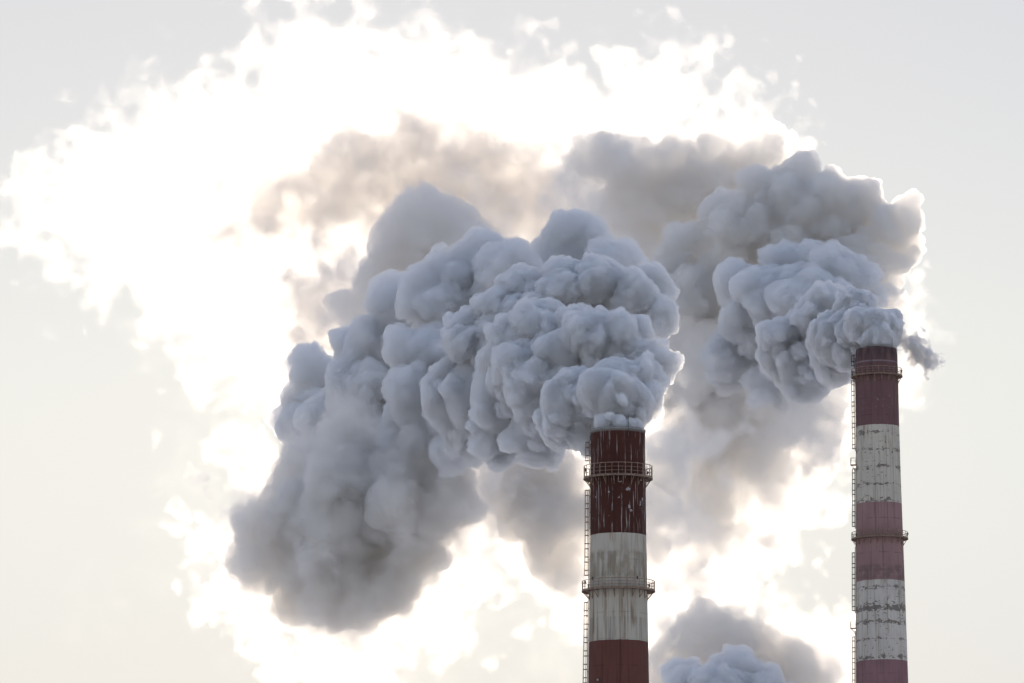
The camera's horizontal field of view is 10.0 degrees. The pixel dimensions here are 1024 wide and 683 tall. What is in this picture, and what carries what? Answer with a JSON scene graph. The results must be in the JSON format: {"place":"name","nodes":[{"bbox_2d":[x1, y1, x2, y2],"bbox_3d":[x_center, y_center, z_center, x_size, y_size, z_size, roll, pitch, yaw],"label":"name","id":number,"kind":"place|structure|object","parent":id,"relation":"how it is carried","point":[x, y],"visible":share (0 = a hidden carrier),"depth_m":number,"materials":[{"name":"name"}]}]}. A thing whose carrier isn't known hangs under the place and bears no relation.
{"place":"outdoors","nodes":[
{"label":"outdoors","id":0,"kind":"place"},
{"bbox_2d":[0,0,1023,682],"label":"sky","id":1,"kind":"structure","parent":0,"point":[318,319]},
{"label":"ground","id":2,"kind":"structure","parent":0,"visible":0},
{"bbox_2d":[581,415,654,682],"bbox_3d":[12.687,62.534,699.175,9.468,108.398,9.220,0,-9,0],"label":"chimney","id":3,"kind":"object","parent":2,"relation":"on","point":[618,591],"visible":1,"depth_m":702.63,"materials":[{"name":"paint"}]},
{"bbox_2d":[850,346,907,682],"bbox_3d":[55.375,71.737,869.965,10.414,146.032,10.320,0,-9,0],"label":"chimney","id":4,"kind":"object","parent":2,"relation":"on","point":[880,636],"visible":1,"depth_m":874.74,"materials":[{"name":"concrete"}]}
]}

